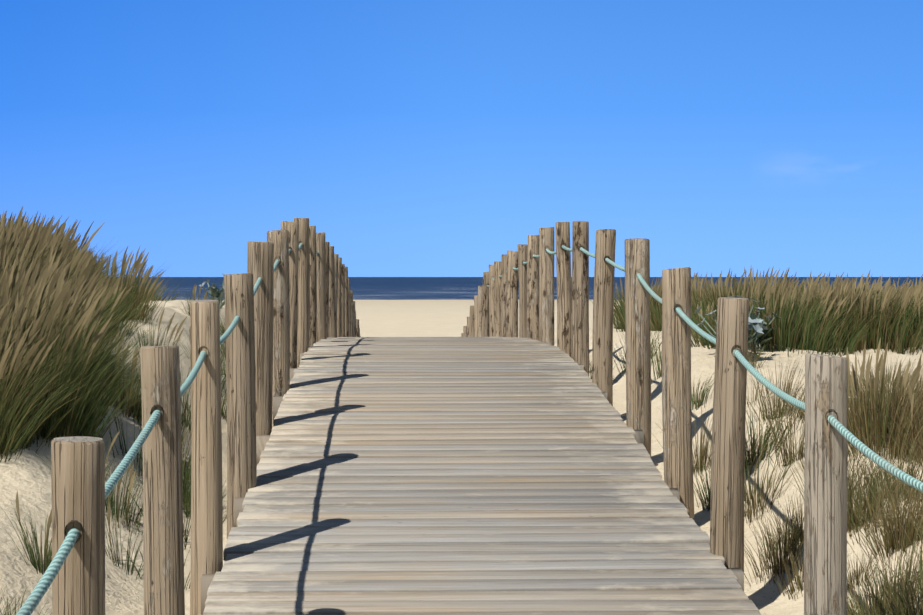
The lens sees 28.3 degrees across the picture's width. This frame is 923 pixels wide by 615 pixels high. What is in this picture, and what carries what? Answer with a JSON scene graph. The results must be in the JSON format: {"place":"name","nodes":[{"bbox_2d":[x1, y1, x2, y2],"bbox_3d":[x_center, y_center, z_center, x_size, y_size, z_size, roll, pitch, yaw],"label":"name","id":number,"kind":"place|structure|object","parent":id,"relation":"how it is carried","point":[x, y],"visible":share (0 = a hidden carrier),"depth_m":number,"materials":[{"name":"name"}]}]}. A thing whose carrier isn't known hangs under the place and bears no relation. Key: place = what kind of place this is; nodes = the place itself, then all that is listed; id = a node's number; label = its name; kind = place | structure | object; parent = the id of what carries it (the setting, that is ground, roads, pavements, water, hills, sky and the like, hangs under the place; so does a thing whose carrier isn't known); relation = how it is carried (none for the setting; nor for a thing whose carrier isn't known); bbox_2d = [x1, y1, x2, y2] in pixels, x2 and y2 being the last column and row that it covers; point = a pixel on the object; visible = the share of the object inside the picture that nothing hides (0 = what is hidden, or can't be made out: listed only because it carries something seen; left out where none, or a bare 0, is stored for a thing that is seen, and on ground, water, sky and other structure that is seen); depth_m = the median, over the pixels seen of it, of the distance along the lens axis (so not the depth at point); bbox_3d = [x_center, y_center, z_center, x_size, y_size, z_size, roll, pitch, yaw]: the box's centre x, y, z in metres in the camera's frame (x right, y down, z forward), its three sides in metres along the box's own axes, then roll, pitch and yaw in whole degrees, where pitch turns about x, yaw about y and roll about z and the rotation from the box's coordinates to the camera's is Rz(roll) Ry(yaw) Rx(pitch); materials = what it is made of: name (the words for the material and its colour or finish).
{"place":"outdoors","nodes":[
{"label":"outdoors","id":0,"kind":"place"},
{"bbox_2d":[0,299,922,614],"bbox_3d":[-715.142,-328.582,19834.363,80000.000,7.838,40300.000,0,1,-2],"label":"sand ground","id":1,"kind":"structure","parent":0,"point":[26,477],"depth_m":8.35,"materials":[{"name":"beige sand"}]},
{"bbox_2d":[51,436,104,614],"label":"post","id":2,"kind":"object","parent":1,"relation":"on","point":[78,488],"visible":0.98,"depth_m":3.92,"materials":[{"name":"brown wood"}]},
{"bbox_2d":[16,243,318,614],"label":"rope","id":3,"kind":"object","parent":2,"relation":"attached to","point":[33,600],"visible":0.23,"depth_m":4.45,"materials":[{"name":"teal fabric"}]},
{"bbox_2d":[0,206,207,564],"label":"marram grass","id":4,"kind":"object","parent":1,"relation":"on","point":[33,279],"visible":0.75,"depth_m":8.47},
{"bbox_2d":[0,229,225,614],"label":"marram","id":5,"kind":"object","parent":1,"relation":"on","point":[30,416],"visible":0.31,"depth_m":7.96,"materials":[{"name":"green plant"}]},
{"bbox_2d":[105,279,185,300],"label":"dune grass","id":6,"kind":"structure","parent":1,"relation":"on","point":[163,294],"depth_m":16.36,"materials":[{"name":"green plant"}]},
{"bbox_2d":[140,345,184,614],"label":"post","id":7,"kind":"object","parent":1,"relation":"on","point":[163,567],"visible":1,"depth_m":5.29,"materials":[{"name":"brown wood"}]},
{"bbox_2d":[190,300,222,614],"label":"post","id":8,"kind":"object","parent":1,"relation":"on","point":[206,503],"visible":0.9,"depth_m":6.64,"materials":[{"name":"brown wood"}]},
{"bbox_2d":[224,273,256,538],"bbox_3d":[-0.971,0.558,8.019,0.143,1.421,0.136,0,0,40],"label":"post","id":9,"kind":"object","parent":1,"relation":"on","point":[241,402],"visible":0.73,"depth_m":7.96,"materials":[{"name":"brown wood"}]},
{"bbox_2d":[247,241,273,434],"bbox_3d":[-1.037,0.377,9.409,0.144,1.439,0.144,0,0,39],"label":"post","id":10,"kind":"object","parent":1,"relation":"on","point":[260,261],"visible":0.38,"depth_m":9.35,"materials":[{"name":"brown wood"}]},
{"bbox_2d":[64,252,291,541],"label":"rope holes","id":11,"kind":"object","parent":10,"relation":"attached to","point":[79,523],"visible":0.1,"depth_m":3.91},
{"bbox_2d":[267,230,289,426],"bbox_3d":[-1.082,0.254,10.802,0.135,1.424,0.143,0,2,9],"label":"post","id":12,"kind":"object","parent":1,"relation":"on","point":[279,239],"visible":0.54,"depth_m":10.74,"materials":[{"name":"brown wood"}]},
{"bbox_2d":[281,221,298,367],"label":"post","id":13,"kind":"object","parent":1,"relation":"on","point":[292,228],"visible":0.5,"depth_m":12.12,"materials":[{"name":"brown wood"}]},
{"bbox_2d":[293,218,309,367],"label":"post","id":14,"kind":"object","parent":1,"relation":"on","point":[303,334],"visible":0.52,"depth_m":13.45,"materials":[{"name":"brown wood"}]},
{"bbox_2d":[309,226,316,346],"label":"post","id":15,"kind":"object","parent":1,"relation":"on","point":[313,297],"visible":0.33,"depth_m":14.83,"materials":[{"name":"brown wood"}]},
{"bbox_2d":[316,232,326,341],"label":"post","id":16,"kind":"object","parent":1,"relation":"on","point":[321,283],"visible":0.27,"depth_m":16.22,"materials":[{"name":"brown wood"}]},
{"bbox_2d":[325,241,329,337],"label":"post","id":17,"kind":"object","parent":1,"relation":"on","point":[327,286],"visible":0.27,"depth_m":17.62,"materials":[{"name":"brown wood"}]},
{"bbox_2d":[329,246,336,337],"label":"post","id":18,"kind":"object","parent":1,"relation":"on","point":[332,317],"visible":0.25,"depth_m":18.93,"materials":[{"name":"brown wood"}]},
{"bbox_2d":[334,254,338,336],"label":"post","id":19,"kind":"object","parent":1,"relation":"on","point":[336,257],"visible":0.25,"depth_m":20.34,"materials":[{"name":"brown wood"}]},
{"bbox_2d":[337,257,341,337],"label":"post","id":20,"kind":"object","parent":1,"relation":"on","point":[339,320],"visible":0.23,"depth_m":21.70,"materials":[{"name":"brown wood"}]},
{"bbox_2d":[341,264,344,336],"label":"post","id":21,"kind":"object","parent":1,"relation":"on","point":[343,297],"visible":0.1,"depth_m":23.09,"materials":[{"name":"brown wood"}]},
{"bbox_2d":[345,266,348,336],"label":"post","id":22,"kind":"object","parent":1,"relation":"on","point":[346,307],"visible":0.23,"depth_m":24.44,"materials":[{"name":"brown wood"}]},
{"bbox_2d":[348,278,350,336],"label":"post","id":23,"kind":"object","parent":1,"relation":"on","point":[349,295],"visible":0.21,"depth_m":25.79,"materials":[{"name":"brown wood"}]},
{"bbox_2d":[350,290,353,336],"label":"post","id":24,"kind":"object","parent":1,"relation":"on","point":[352,324],"visible":0.15,"depth_m":27.20,"materials":[{"name":"brown wood"}]},
{"bbox_2d":[353,301,355,336],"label":"post","id":25,"kind":"object","parent":1,"relation":"on","point":[354,319],"visible":0.17,"depth_m":28.53,"materials":[{"name":"brown wood"}]},
{"bbox_2d":[356,319,358,336],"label":"post","id":26,"kind":"object","parent":1,"relation":"on","point":[357,327],"visible":0.08,"depth_m":31.27,"materials":[{"name":"brown wood"}]},
{"bbox_2d":[0,313,922,614],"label":"edge blades","id":27,"kind":"object","parent":1,"relation":"on","point":[696,401],"visible":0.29,"depth_m":8.62,"materials":[{"name":"green plant"}]},
{"bbox_2d":[463,326,466,336],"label":"post","id":28,"kind":"object","parent":1,"relation":"on","point":[465,331],"visible":0.08,"depth_m":32.23,"materials":[{"name":"brown wood"}]},
{"bbox_2d":[467,317,468,336],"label":"post","id":29,"kind":"object","parent":1,"relation":"on","point":[467,326],"visible":0.08,"depth_m":30.81,"materials":[{"name":"brown wood"}]},
{"bbox_2d":[469,305,473,336],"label":"post","id":30,"kind":"object","parent":1,"relation":"on","point":[471,326],"visible":0.29,"depth_m":29.38,"materials":[{"name":"brown wood"}]},
{"bbox_2d":[201,347,743,614],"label":"boardwalk joists","id":31,"kind":"object","parent":1,"relation":"on","point":[261,442],"visible":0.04,"depth_m":8.10,"materials":[{"name":"brown wood"}]},
{"bbox_2d":[203,337,760,614],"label":"boardwalk","id":32,"kind":"structure","parent":31,"relation":"on","point":[458,476],"depth_m":7.70,"materials":[{"name":"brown wood"}]},
{"bbox_2d":[474,295,477,336],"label":"post","id":33,"kind":"object","parent":1,"relation":"on","point":[475,313],"visible":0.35,"depth_m":28.00,"materials":[{"name":"brown wood"}]},
{"bbox_2d":[477,285,482,336],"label":"post","id":34,"kind":"object","parent":1,"relation":"on","point":[479,315],"visible":0.23,"depth_m":26.55,"materials":[{"name":"brown wood"}]},
{"bbox_2d":[481,272,488,336],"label":"post","id":35,"kind":"object","parent":1,"relation":"on","point":[485,313],"visible":0.52,"depth_m":25.16,"materials":[{"name":"brown wood"}]},
{"bbox_2d":[199,274,777,349],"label":"sea holly plants","id":36,"kind":"object","parent":1,"relation":"on","point":[758,327],"visible":0.4,"depth_m":12.19,"materials":[{"name":"plant"}]},
{"bbox_2d":[489,265,493,336],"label":"post","id":37,"kind":"object","parent":1,"relation":"on","point":[491,302],"visible":0.33,"depth_m":23.70,"materials":[{"name":"brown wood"}]},
{"bbox_2d":[494,261,501,336],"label":"post","id":38,"kind":"object","parent":1,"relation":"on","point":[497,294],"visible":0.42,"depth_m":22.27,"materials":[{"name":"brown wood"}]},
{"bbox_2d":[501,254,506,336],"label":"post","id":39,"kind":"object","parent":1,"relation":"on","point":[503,298],"visible":0.35,"depth_m":20.90,"materials":[{"name":"brown wood"}]},
{"bbox_2d":[506,250,518,336],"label":"post","id":40,"kind":"object","parent":1,"relation":"on","point":[512,280],"visible":0.56,"depth_m":19.48,"materials":[{"name":"brown wood"}]},
{"bbox_2d":[517,244,527,337],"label":"post","id":41,"kind":"object","parent":1,"relation":"on","point":[522,256],"visible":0.42,"depth_m":18.09,"materials":[{"name":"brown wood"}]},
{"bbox_2d":[527,235,538,340],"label":"post","id":42,"kind":"object","parent":1,"relation":"on","point":[533,294],"visible":0.69,"depth_m":16.66,"materials":[{"name":"brown wood"}]},
{"bbox_2d":[539,227,553,345],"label":"post","id":43,"kind":"object","parent":1,"relation":"on","point":[546,291],"visible":0.77,"depth_m":15.22,"materials":[{"name":"brown wood"}]},
{"bbox_2d":[555,222,571,356],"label":"post","id":44,"kind":"object","parent":1,"relation":"on","point":[563,270],"visible":0.67,"depth_m":13.79,"materials":[{"name":"brown wood"}]},
{"bbox_2d":[571,221,588,373],"bbox_3d":[0.813,0.121,12.476,0.125,1.428,0.126,-1,1,-39],"label":"post","id":45,"kind":"object","parent":1,"relation":"on","point":[580,309],"visible":0.67,"depth_m":12.43,"materials":[{"name":"brown wood"}]},
{"bbox_2d":[592,229,615,405],"bbox_3d":[0.857,0.240,11.025,0.129,1.422,0.134,0,2,-43],"label":"post","id":46,"kind":"object","parent":1,"relation":"on","point":[602,336],"visible":0.71,"depth_m":10.97,"materials":[{"name":"brown wood"}]},
{"bbox_2d":[625,238,650,455],"bbox_3d":[0.928,0.360,9.611,0.136,1.445,0.143,-1,1,-16],"label":"post","id":47,"kind":"object","parent":1,"relation":"on","point":[638,345],"visible":0.73,"depth_m":9.55,"materials":[{"name":"brown wood"}]},
{"bbox_2d":[662,267,693,519],"bbox_3d":[0.978,0.535,8.242,0.140,1.432,0.139,0,2,27],"label":"post","id":48,"kind":"object","parent":1,"relation":"on","point":[676,400],"visible":0.81,"depth_m":8.19,"materials":[{"name":"brown wood"}]},
{"bbox_2d":[472,245,837,419],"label":"rope holes","id":49,"kind":"object","parent":48,"relation":"attached to","point":[731,352],"visible":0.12,"depth_m":6.74,"materials":[{"name":"brown wood"}]},
{"bbox_2d":[710,297,748,571],"bbox_3d":[0.998,0.685,6.819,0.134,1.442,0.124,0,2,-12],"label":"post","id":50,"kind":"object","parent":1,"relation":"on","point":[727,474],"visible":0.88,"depth_m":6.76,"materials":[{"name":"brown wood"}]},
{"bbox_2d":[590,267,922,356],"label":"dune grass","id":51,"kind":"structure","parent":1,"relation":"on","point":[851,334],"depth_m":12.54,"materials":[{"name":"green plant"}]},
{"bbox_2d":[642,330,922,614],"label":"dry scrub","id":52,"kind":"object","parent":1,"relation":"on","point":[873,503],"visible":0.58,"depth_m":7.25,"materials":[{"name":"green plant"}]},
{"bbox_2d":[804,353,847,614],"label":"post","id":53,"kind":"object","parent":1,"relation":"on","point":[825,506],"visible":0.98,"depth_m":5.31,"materials":[{"name":"brown wood"}]},
{"bbox_2d":[473,245,922,492],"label":"rope","id":54,"kind":"object","parent":53,"relation":"attached to","point":[869,453],"visible":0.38,"depth_m":5.87,"materials":[{"name":"teal fabric"}]},
{"bbox_2d":[802,349,922,462],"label":"grass tuft","id":55,"kind":"object","parent":1,"relation":"on","point":[883,409],"visible":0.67,"depth_m":8.49,"materials":[{"name":"green plant"}]},
{"bbox_2d":[839,338,922,458],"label":"marram heads","id":56,"kind":"object","parent":55,"relation":"attached to","point":[879,366],"visible":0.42,"depth_m":8.53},
{"bbox_2d":[0,0,922,276],"label":"sky","id":57,"kind":"structure","parent":0,"point":[423,138],"materials":[{"name":"blue"}]},
{"bbox_2d":[124,277,922,299],"bbox_3d":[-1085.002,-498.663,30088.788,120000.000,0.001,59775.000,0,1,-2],"label":"sea water","id":58,"kind":"structure","parent":0,"point":[414,288],"depth_m":1271.26,"materials":[{"name":"blue liquid"}]}
]}

